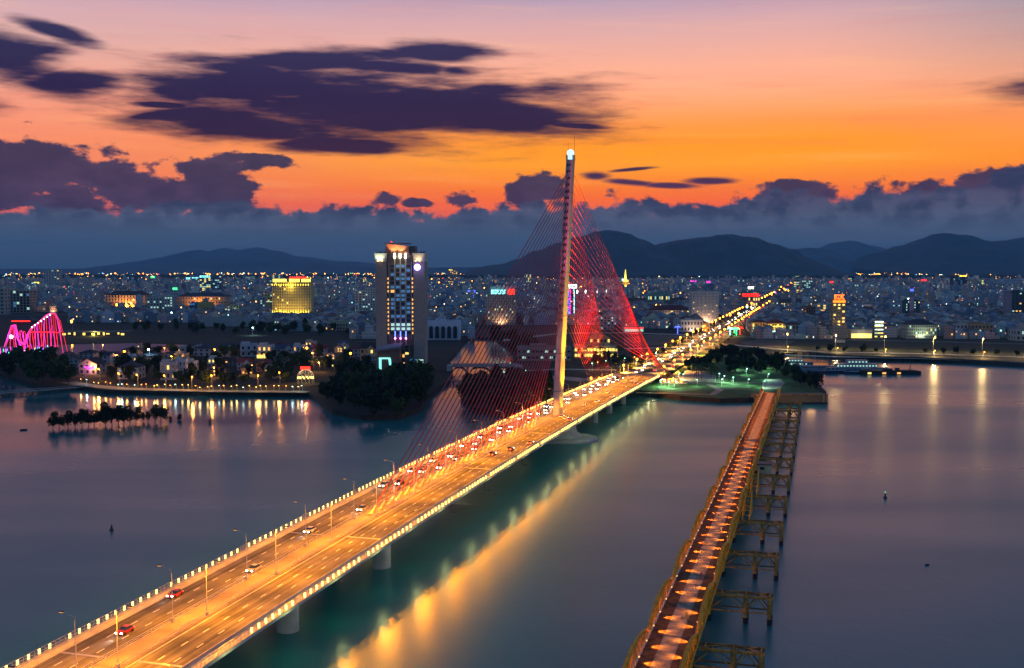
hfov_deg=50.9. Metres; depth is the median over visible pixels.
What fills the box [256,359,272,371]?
villa
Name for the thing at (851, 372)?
boat
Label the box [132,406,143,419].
mangrove tree
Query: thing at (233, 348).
tree
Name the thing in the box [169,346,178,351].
tree
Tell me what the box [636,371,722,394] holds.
path
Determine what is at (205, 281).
glass office
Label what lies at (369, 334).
house
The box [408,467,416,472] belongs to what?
car
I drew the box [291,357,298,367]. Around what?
tree
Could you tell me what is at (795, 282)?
office tower
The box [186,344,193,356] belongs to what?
tree
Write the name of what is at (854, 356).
pavement
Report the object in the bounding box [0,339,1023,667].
water
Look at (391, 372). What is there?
tree
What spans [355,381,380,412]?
tree
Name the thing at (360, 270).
hills
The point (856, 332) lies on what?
showroom
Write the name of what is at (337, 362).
tree
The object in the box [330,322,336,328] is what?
tree
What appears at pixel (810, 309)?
brick building
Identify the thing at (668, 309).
school building
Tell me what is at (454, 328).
window
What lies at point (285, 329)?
tree
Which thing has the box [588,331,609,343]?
house
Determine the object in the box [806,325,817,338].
house
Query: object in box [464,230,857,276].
hills
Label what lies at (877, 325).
cafe building
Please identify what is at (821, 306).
city block
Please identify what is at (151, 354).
villa
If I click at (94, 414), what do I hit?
mangrove tree
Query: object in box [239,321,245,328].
tree
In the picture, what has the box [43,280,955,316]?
city greenery
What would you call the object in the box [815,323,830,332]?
shop
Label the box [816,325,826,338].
house
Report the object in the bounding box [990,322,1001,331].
house
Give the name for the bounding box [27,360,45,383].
tree
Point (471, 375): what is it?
tree
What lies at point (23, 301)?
office block
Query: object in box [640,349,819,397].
lawn
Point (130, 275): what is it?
glass tower
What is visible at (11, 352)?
tree
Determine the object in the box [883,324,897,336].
house
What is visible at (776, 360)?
tree
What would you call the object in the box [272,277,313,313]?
gold hotel
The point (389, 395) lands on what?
tree
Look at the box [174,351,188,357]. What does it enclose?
villa
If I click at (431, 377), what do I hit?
tree
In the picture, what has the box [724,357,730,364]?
tree
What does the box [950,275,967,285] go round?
office tower
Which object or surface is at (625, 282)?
pagoda
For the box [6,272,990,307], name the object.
city lights
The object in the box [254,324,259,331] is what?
tree
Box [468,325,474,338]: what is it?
house
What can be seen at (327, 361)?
tree
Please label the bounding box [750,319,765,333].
house
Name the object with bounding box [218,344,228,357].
tree
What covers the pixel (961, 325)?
house
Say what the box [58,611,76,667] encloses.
street lamp
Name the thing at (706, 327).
house
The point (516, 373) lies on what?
tree
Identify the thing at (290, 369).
tree
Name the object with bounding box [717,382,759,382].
path
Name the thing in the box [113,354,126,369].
tree
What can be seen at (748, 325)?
house
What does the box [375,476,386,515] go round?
street lamp
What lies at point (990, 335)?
house
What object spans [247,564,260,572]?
car
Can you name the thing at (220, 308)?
office block
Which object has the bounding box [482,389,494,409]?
tree
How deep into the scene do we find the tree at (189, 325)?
1369.83 m
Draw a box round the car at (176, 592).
[166,588,182,597]
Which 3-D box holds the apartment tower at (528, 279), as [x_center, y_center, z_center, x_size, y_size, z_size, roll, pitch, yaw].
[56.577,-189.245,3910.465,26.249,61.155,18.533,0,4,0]
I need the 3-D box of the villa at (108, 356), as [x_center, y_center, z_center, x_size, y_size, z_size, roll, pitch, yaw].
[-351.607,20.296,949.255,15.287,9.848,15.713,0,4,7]
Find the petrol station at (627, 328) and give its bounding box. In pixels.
[623,324,643,331]
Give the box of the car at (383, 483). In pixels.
[379,481,387,486]
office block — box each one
[10,289,36,312]
[147,296,161,308]
[162,295,174,309]
[190,301,196,308]
[191,277,199,281]
[211,306,229,310]
[230,304,240,309]
[257,296,265,307]
[265,292,271,307]
[729,279,744,285]
[997,279,1021,285]
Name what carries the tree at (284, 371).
on the ground at (441, 354)
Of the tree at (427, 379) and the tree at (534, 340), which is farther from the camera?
the tree at (534, 340)
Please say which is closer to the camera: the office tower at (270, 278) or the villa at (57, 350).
the villa at (57, 350)
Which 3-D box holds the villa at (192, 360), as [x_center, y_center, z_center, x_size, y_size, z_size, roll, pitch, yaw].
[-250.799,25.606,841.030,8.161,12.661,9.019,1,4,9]
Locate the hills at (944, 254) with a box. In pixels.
[852,233,1023,274]
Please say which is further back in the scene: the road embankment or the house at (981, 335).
the house at (981, 335)
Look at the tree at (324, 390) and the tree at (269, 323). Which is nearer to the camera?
the tree at (324, 390)
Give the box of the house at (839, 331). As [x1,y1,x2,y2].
[828,325,846,338]
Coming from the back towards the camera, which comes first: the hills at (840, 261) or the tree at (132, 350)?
the hills at (840, 261)
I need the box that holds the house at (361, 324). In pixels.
[352,322,371,328]
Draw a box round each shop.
[764,319,784,331]
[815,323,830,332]
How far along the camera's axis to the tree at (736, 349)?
997.73 m
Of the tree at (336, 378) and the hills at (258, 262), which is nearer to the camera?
the tree at (336, 378)
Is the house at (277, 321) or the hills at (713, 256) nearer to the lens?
the house at (277, 321)
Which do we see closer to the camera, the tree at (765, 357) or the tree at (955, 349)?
the tree at (765, 357)
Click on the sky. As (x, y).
(131, 130)
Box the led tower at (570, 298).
[568,284,576,314]
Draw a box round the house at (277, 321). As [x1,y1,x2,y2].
[274,319,279,330]
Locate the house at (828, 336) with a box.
[826,333,832,338]
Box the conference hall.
[428,319,460,339]
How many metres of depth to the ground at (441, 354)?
1014.09 m
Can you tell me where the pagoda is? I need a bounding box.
[622,270,628,285]
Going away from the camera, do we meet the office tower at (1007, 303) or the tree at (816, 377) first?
the tree at (816, 377)
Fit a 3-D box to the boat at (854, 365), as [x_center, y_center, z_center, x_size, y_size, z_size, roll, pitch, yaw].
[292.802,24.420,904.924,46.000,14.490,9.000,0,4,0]
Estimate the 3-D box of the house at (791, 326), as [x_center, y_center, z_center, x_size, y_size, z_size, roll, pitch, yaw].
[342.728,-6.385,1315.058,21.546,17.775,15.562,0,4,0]
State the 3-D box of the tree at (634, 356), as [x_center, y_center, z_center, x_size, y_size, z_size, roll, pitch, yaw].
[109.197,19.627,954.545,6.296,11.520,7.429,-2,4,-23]
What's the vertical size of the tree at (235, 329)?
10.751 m
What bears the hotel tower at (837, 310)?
on the ground at (441, 354)
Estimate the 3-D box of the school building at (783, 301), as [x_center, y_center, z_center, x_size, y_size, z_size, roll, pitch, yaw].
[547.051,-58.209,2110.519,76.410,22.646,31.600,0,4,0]
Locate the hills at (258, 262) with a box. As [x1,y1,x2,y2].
[136,255,367,268]
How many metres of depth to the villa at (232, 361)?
916.49 m
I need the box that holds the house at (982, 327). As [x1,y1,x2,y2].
[966,322,992,331]
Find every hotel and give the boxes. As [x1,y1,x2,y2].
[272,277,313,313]
[486,286,515,324]
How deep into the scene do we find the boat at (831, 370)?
885.28 m
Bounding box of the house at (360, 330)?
[358,327,364,334]
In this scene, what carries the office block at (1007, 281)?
on the ground at (441, 354)
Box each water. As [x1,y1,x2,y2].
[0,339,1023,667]
[0,343,177,353]
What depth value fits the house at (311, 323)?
1419.84 m
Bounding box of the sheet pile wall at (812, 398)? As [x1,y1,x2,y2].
[751,393,828,403]
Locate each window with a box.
[289,283,309,311]
[429,326,432,337]
[435,326,438,337]
[441,326,444,337]
[447,326,450,337]
[453,326,456,337]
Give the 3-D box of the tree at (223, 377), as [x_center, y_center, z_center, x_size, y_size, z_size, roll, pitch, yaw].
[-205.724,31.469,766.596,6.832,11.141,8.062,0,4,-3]
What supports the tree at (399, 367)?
on the ground at (441, 354)
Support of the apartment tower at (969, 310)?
on the ground at (441, 354)
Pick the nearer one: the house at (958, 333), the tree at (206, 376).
the tree at (206, 376)
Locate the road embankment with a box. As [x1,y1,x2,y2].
[619,360,684,380]
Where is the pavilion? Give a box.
[11,316,37,324]
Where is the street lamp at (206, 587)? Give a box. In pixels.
[205,560,220,615]
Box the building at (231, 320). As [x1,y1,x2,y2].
[204,315,259,325]
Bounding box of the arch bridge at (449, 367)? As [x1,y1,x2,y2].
[447,363,522,372]
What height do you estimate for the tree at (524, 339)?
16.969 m
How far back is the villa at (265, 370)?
815.71 m
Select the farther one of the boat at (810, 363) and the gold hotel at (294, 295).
the gold hotel at (294, 295)
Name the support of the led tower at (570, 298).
on the ground at (441, 354)
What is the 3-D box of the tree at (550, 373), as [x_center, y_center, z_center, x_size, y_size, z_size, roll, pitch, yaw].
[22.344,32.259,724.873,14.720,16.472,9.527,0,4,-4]
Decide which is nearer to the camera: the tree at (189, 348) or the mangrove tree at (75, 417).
the mangrove tree at (75, 417)
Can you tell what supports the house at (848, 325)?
on the ground at (441, 354)
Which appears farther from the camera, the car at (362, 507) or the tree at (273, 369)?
the tree at (273, 369)
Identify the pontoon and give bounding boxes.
[859,368,920,374]
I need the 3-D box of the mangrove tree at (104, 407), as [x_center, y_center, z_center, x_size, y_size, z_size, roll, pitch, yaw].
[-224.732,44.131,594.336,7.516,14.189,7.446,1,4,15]
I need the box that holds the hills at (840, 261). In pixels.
[783,246,907,273]
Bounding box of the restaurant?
[573,342,617,357]
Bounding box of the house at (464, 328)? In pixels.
[461,322,471,335]
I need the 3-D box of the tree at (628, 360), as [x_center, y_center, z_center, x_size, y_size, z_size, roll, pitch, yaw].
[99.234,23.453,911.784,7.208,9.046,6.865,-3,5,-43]
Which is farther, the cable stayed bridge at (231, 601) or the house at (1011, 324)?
the house at (1011, 324)
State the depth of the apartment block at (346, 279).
5143.77 m
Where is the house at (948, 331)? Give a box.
[943,325,953,338]
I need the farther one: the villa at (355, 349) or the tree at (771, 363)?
the villa at (355, 349)
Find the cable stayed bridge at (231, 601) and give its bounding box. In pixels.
[1,135,687,667]
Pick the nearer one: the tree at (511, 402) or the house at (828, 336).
the tree at (511, 402)
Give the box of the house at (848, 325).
[845,322,853,328]
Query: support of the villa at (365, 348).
on the ground at (441, 354)
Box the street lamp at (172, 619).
[157,564,174,622]
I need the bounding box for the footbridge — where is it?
[622,388,801,667]
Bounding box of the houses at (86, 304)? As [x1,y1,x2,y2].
[0,274,1023,329]
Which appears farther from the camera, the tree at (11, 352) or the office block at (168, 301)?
the office block at (168, 301)
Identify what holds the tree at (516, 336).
on the ground at (441, 354)
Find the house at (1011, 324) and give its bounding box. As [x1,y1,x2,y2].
[1006,322,1017,327]
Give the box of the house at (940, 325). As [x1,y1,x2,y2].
[936,322,947,335]
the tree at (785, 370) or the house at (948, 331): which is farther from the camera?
the house at (948, 331)
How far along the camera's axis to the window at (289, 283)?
1675.78 m
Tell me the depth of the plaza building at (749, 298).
2263.21 m
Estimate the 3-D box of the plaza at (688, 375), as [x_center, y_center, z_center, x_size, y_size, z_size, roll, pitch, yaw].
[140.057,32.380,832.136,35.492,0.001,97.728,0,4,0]
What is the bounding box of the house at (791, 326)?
[783,321,799,332]
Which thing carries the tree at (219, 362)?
on the ground at (441, 354)
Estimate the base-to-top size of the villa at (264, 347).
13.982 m
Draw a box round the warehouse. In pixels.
[197,301,213,308]
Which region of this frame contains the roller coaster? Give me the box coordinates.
[0,313,66,352]
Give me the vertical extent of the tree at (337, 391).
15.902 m
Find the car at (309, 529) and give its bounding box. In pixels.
[303,526,315,533]
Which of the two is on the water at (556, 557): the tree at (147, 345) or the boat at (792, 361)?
the boat at (792, 361)
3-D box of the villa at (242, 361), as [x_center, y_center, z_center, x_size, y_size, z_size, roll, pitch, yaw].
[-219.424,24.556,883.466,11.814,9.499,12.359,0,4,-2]
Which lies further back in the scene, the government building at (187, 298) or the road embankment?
the government building at (187, 298)
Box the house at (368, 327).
[365,324,372,331]
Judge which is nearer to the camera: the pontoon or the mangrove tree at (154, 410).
the mangrove tree at (154, 410)
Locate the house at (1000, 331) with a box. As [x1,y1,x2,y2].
[995,327,1004,337]
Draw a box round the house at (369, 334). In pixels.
[362,330,375,338]
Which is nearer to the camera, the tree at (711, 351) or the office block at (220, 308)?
the tree at (711, 351)
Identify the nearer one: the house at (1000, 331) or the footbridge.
the footbridge
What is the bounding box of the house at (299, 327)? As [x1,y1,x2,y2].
[285,320,302,330]
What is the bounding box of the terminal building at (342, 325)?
[326,320,348,329]
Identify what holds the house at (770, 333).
on the ground at (441, 354)
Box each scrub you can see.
[60,335,375,342]
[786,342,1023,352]
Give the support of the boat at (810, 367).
on the water at (556, 557)
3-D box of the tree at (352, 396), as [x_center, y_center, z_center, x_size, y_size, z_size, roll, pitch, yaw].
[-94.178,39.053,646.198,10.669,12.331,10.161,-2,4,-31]
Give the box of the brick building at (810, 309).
[804,305,814,314]
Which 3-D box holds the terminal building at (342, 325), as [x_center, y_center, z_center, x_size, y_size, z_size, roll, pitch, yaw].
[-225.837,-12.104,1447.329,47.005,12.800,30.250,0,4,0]
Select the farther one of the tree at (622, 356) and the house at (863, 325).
the house at (863, 325)
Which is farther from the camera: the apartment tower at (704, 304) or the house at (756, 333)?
the apartment tower at (704, 304)
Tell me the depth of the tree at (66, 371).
775.80 m
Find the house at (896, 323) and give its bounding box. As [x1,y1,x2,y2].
[894,321,901,330]
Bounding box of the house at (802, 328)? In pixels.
[798,324,806,333]
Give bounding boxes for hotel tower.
[374,241,427,369]
[830,295,845,325]
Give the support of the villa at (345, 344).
on the ground at (441, 354)
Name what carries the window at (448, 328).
in the conference hall
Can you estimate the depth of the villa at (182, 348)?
1019.94 m
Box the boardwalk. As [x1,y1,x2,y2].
[0,385,86,395]
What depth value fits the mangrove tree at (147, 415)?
606.45 m
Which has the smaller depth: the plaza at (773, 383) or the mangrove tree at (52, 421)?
the mangrove tree at (52, 421)
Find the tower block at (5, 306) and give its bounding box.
[0,287,10,313]
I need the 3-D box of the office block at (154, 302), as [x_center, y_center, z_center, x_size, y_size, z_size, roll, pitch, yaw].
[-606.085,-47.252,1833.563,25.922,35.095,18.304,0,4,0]
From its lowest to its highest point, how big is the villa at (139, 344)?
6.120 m
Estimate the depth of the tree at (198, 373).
780.80 m
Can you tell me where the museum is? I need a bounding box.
[517,343,570,360]
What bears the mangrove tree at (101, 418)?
in the water at (556, 557)
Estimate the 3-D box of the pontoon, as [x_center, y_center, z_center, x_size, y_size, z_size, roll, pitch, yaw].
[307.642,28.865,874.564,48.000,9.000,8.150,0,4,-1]
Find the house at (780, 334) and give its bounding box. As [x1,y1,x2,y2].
[774,330,793,338]
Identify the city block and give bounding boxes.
[50,305,56,312]
[245,275,254,280]
[744,287,754,291]
[816,303,825,310]
[857,303,870,307]
[890,303,899,307]
[941,276,949,280]
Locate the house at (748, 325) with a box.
[747,319,752,331]
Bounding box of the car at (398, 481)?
[395,479,403,484]
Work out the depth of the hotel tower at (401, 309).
854.66 m
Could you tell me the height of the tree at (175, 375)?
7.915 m
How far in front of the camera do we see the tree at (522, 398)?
622.23 m
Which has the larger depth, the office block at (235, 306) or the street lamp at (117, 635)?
the office block at (235, 306)
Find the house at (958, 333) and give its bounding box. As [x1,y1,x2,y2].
[953,328,962,338]
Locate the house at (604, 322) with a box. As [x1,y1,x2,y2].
[599,314,613,329]
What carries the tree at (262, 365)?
on the ground at (441, 354)
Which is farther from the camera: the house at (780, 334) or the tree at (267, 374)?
the house at (780, 334)
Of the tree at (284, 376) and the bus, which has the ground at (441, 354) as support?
the tree at (284, 376)
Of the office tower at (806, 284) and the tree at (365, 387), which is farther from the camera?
the office tower at (806, 284)
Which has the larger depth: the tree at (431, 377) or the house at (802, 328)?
the house at (802, 328)
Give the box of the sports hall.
[646,291,669,300]
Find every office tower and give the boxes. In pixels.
[43,269,62,284]
[266,274,281,285]
[792,278,801,291]
[800,279,812,290]
[902,299,909,313]
[908,298,913,311]
[914,299,919,312]
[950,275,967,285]
[1003,291,1011,314]
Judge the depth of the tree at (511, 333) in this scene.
1196.08 m
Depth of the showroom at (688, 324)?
1396.98 m
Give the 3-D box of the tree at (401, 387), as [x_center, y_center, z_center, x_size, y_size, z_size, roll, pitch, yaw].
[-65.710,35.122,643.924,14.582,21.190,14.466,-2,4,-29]
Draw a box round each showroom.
[678,318,702,331]
[846,327,872,337]
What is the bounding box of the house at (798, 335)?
[794,333,809,337]
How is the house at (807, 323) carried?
on the ground at (441, 354)
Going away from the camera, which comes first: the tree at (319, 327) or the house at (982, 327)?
the house at (982, 327)
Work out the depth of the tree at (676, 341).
1146.65 m
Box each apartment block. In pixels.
[315,276,322,281]
[342,278,352,281]
[363,278,373,283]
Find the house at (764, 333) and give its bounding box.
[760,328,767,338]
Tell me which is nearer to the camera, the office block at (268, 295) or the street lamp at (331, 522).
the street lamp at (331, 522)
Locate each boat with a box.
[784,358,807,366]
[800,365,824,370]
[803,361,833,367]
[810,367,849,372]
[834,360,886,370]
[842,368,871,373]
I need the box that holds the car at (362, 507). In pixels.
[356,504,367,510]
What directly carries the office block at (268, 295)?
on the ground at (441, 354)
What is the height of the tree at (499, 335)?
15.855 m
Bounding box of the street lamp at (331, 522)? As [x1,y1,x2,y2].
[330,498,342,541]
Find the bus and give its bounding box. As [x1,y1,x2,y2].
[615,375,621,380]
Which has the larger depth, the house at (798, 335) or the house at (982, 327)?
the house at (982, 327)
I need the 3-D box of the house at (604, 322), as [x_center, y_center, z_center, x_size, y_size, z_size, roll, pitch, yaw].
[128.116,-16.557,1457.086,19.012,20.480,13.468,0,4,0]
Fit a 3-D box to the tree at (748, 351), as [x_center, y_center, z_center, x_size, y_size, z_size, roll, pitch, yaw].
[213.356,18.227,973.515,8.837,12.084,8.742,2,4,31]
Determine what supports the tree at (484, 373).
on the ground at (441, 354)
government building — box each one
[105,291,151,306]
[177,292,229,306]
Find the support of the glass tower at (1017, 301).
on the ground at (441, 354)
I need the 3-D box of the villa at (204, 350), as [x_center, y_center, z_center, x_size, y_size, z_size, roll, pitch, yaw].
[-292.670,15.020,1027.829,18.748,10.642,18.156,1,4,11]
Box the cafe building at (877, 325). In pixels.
[872,318,883,337]
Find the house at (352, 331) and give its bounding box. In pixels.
[349,325,355,338]
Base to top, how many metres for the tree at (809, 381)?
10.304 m
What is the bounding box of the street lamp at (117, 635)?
[115,605,132,667]
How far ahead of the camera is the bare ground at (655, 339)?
1235.01 m
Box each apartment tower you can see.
[355,289,365,311]
[365,287,375,312]
[448,270,457,283]
[524,273,530,285]
[689,290,718,324]
[966,306,973,315]
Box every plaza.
[675,370,715,381]
[761,379,783,389]
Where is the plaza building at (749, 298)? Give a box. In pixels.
[738,293,759,306]
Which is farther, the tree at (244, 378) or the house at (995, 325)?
the house at (995, 325)
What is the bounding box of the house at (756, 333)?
[752,327,761,338]
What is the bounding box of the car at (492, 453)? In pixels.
[489,451,495,455]
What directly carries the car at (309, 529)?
on the cable stayed bridge at (231, 601)
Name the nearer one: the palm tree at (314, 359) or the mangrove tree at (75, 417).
the mangrove tree at (75, 417)
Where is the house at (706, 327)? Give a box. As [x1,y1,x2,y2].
[703,321,709,331]
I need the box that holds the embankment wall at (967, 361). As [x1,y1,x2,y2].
[796,350,1023,366]
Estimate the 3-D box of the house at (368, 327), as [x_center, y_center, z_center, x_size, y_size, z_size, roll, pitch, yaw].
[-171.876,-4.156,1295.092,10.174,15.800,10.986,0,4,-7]
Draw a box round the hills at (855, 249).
[821,241,886,258]
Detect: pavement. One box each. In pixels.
[61,381,308,392]
[503,369,615,374]
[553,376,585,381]
[773,354,1007,361]
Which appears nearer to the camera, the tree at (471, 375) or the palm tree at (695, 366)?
the tree at (471, 375)
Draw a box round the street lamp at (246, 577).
[233,529,248,579]
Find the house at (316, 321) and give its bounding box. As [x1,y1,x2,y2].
[314,319,319,330]
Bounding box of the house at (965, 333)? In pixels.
[963,330,967,338]
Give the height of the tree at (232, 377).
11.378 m
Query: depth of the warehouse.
1824.58 m
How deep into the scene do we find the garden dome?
778.96 m
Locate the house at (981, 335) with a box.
[977,330,985,338]
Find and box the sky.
[0,0,1023,268]
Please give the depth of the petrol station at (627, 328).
1397.08 m
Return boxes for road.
[496,332,685,340]
[622,294,775,374]
[624,344,1023,357]
[643,301,770,374]
[673,335,1023,343]
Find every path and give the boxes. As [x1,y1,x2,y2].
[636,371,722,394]
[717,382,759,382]
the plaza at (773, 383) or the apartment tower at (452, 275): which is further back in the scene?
the apartment tower at (452, 275)
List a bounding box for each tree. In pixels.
[0,354,14,378]
[6,348,18,363]
[13,344,33,360]
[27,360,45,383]
[33,350,52,372]
[37,346,58,369]
[47,359,64,378]
[47,411,59,428]
[48,361,63,382]
[56,354,69,364]
[56,363,77,383]
[56,415,66,427]
[62,410,72,425]
[72,413,80,426]
[77,408,87,423]
[84,409,95,425]
[89,410,100,424]
[96,412,107,423]
[98,349,105,357]
[100,401,110,424]
[104,405,117,422]
[106,369,114,377]
[107,366,116,374]
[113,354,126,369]
[113,405,124,423]
[115,405,130,421]
[121,365,134,381]
[123,352,130,362]
[124,405,134,421]
[129,346,137,353]
[132,321,138,328]
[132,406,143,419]
[133,376,140,383]
[138,357,151,366]
[141,322,148,330]
[142,342,151,351]
[145,364,149,374]
[145,411,151,421]
[149,404,159,421]
[151,354,161,363]
[152,346,162,352]
[153,362,159,370]
[153,369,161,379]
[156,403,168,421]
[157,323,163,330]
[166,342,177,350]
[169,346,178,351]
[171,370,179,378]
[179,371,189,384]
[184,369,193,381]
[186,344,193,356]
[187,322,195,332]
[188,362,197,374]
[191,322,199,333]
[195,369,204,382]
[198,360,206,370]
[199,369,213,386]
[210,350,222,357]
[213,322,219,328]
[214,356,225,367]
[214,367,223,376]
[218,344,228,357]
[218,371,227,384]
[220,323,225,330]
[226,371,237,385]
[229,344,238,356]
[232,326,239,332]
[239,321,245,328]
[240,374,249,384]
[244,364,253,374]
[248,319,255,329]
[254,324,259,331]
[258,320,266,330]
[259,362,266,372]
[263,370,271,378]
[265,324,273,332]
[265,351,273,360]
[265,364,279,379]
[266,322,274,332]
[270,360,283,370]
[274,323,281,330]
[279,351,287,358]
[279,368,287,374]
[280,371,290,382]
[281,326,289,335]
[282,366,293,376]
[284,360,292,368]
[289,320,297,330]
[289,353,298,358]
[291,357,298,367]
[294,348,305,359]
[298,355,310,372]
[300,362,310,375]
[302,323,311,331]
[309,358,317,370]
[315,344,323,358]
[316,323,324,333]
[317,380,333,399]
[321,355,332,370]
[328,374,341,383]
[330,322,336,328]
[330,381,345,404]
[333,359,342,369]
[335,362,347,375]
[339,352,349,362]
[342,348,353,357]
[345,357,364,373]
[345,389,360,406]
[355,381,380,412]
[359,363,375,373]
[362,356,370,362]
[364,390,388,418]
[372,369,387,383]
[381,365,398,379]
[381,389,396,409]
[388,363,403,377]
[389,397,406,417]
[390,376,412,404]
[391,362,405,367]
[408,359,427,370]
[411,370,428,401]
[416,359,434,373]
[420,368,431,387]
[427,372,434,386]
[455,377,472,398]
[464,380,480,410]
[467,372,483,382]
[471,374,484,401]
[480,370,489,380]
[482,379,497,392]
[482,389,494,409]
[489,330,496,340]
[489,364,505,381]
[490,324,500,335]
[493,383,509,414]
[496,330,506,341]
[503,379,523,396]
[503,396,518,414]
[505,366,515,379]
[507,327,517,339]
[507,338,518,352]
[508,371,524,380]
[511,342,516,353]
[513,334,519,341]
[515,384,531,393]
[515,391,535,410]
[521,338,532,344]
[529,336,539,342]
[531,377,547,384]
[531,381,551,398]
[532,388,547,406]
[536,370,553,382]
[545,375,553,392]
[596,354,603,366]
[603,350,610,359]
[611,358,619,366]
[618,353,625,363]
[625,357,632,363]
[632,350,637,359]
[673,338,678,344]
[684,359,690,366]
[690,355,699,364]
[692,365,700,378]
[697,365,705,379]
[701,354,711,370]
[708,348,715,357]
[713,352,722,362]
[719,345,727,356]
[723,343,734,355]
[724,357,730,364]
[726,364,734,372]
[729,356,740,368]
[732,344,739,354]
[738,350,746,359]
[740,357,747,368]
[745,348,751,356]
[746,359,754,369]
[754,348,765,357]
[756,360,768,373]
[758,353,769,365]
[769,357,773,369]
[772,353,781,372]
[774,352,785,365]
[780,365,791,377]
[791,374,797,381]
[793,367,800,374]
[796,370,810,386]
[806,376,814,388]
[810,371,823,388]
[952,346,959,353]
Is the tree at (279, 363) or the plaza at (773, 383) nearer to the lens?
the plaza at (773, 383)
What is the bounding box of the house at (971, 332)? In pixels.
[964,327,977,338]
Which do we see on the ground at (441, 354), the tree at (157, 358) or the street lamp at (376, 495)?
the tree at (157, 358)
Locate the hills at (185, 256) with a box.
[81,247,375,268]
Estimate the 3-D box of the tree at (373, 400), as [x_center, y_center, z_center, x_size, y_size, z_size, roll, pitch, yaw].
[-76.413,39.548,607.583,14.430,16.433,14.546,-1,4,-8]
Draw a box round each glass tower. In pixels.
[127,273,137,282]
[1005,290,1023,313]
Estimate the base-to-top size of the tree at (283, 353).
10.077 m
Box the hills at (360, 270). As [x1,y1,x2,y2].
[0,266,472,273]
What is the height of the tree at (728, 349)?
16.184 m
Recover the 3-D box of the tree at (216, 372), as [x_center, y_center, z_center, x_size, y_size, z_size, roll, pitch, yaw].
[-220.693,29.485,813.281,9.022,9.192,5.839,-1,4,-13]
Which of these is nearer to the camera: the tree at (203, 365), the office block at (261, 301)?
the tree at (203, 365)
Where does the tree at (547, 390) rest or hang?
on the ground at (441, 354)
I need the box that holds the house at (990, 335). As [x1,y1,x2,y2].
[983,330,994,338]
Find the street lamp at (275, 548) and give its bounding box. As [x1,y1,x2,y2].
[274,526,288,574]
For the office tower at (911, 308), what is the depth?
1663.22 m
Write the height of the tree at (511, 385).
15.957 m
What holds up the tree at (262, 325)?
on the ground at (441, 354)
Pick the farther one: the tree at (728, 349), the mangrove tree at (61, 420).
the tree at (728, 349)
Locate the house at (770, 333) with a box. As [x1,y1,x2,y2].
[766,327,773,337]
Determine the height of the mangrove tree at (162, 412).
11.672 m
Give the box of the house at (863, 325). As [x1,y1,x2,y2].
[857,322,866,328]
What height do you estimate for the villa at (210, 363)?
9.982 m
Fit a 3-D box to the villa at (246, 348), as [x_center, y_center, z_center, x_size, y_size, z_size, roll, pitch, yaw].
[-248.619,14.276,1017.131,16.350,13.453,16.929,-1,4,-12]
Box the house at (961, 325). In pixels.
[953,322,968,329]
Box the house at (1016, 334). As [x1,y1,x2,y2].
[1008,327,1023,340]
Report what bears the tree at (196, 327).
on the ground at (441, 354)
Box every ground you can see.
[0,273,1023,419]
[624,334,695,345]
[740,339,794,346]
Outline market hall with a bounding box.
[62,330,132,334]
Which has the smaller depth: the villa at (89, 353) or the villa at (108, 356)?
the villa at (108, 356)
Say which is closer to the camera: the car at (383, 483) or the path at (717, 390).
the car at (383, 483)
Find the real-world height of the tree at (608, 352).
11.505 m
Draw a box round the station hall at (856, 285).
[836,283,872,287]
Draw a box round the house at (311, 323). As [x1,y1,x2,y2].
[308,321,313,330]
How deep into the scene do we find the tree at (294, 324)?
1412.51 m
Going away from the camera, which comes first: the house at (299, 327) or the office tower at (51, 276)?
the house at (299, 327)
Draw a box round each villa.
[45,347,58,354]
[61,351,74,356]
[69,355,81,366]
[79,349,99,357]
[79,357,106,374]
[102,351,122,362]
[116,361,145,378]
[120,347,142,354]
[128,354,141,360]
[137,341,144,346]
[142,351,162,358]
[159,359,177,379]
[163,351,175,360]
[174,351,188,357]
[175,357,187,373]
[177,345,194,355]
[188,358,197,374]
[193,344,216,355]
[207,355,221,367]
[217,343,239,356]
[225,357,237,365]
[236,358,252,369]
[240,342,257,356]
[241,365,253,373]
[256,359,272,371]
[257,342,274,357]
[263,364,278,377]
[275,344,292,355]
[293,343,304,354]
[305,339,316,345]
[305,344,312,353]
[312,344,327,356]
[326,351,335,359]
[335,345,343,351]
[337,340,348,348]
[350,344,359,356]
[359,342,375,360]
[366,354,374,362]
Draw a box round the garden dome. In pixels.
[297,367,313,383]
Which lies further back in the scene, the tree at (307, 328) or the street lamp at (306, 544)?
the tree at (307, 328)
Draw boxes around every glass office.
[200,276,210,291]
[210,275,223,292]
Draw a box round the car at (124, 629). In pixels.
[115,624,134,635]
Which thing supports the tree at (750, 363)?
on the ground at (441, 354)
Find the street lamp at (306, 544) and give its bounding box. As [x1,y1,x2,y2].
[293,501,307,546]
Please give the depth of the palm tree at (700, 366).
798.47 m
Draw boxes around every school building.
[646,305,688,315]
[780,299,811,305]
[899,319,936,337]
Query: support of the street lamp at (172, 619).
on the cable stayed bridge at (231, 601)
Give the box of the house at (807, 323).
[803,321,814,325]

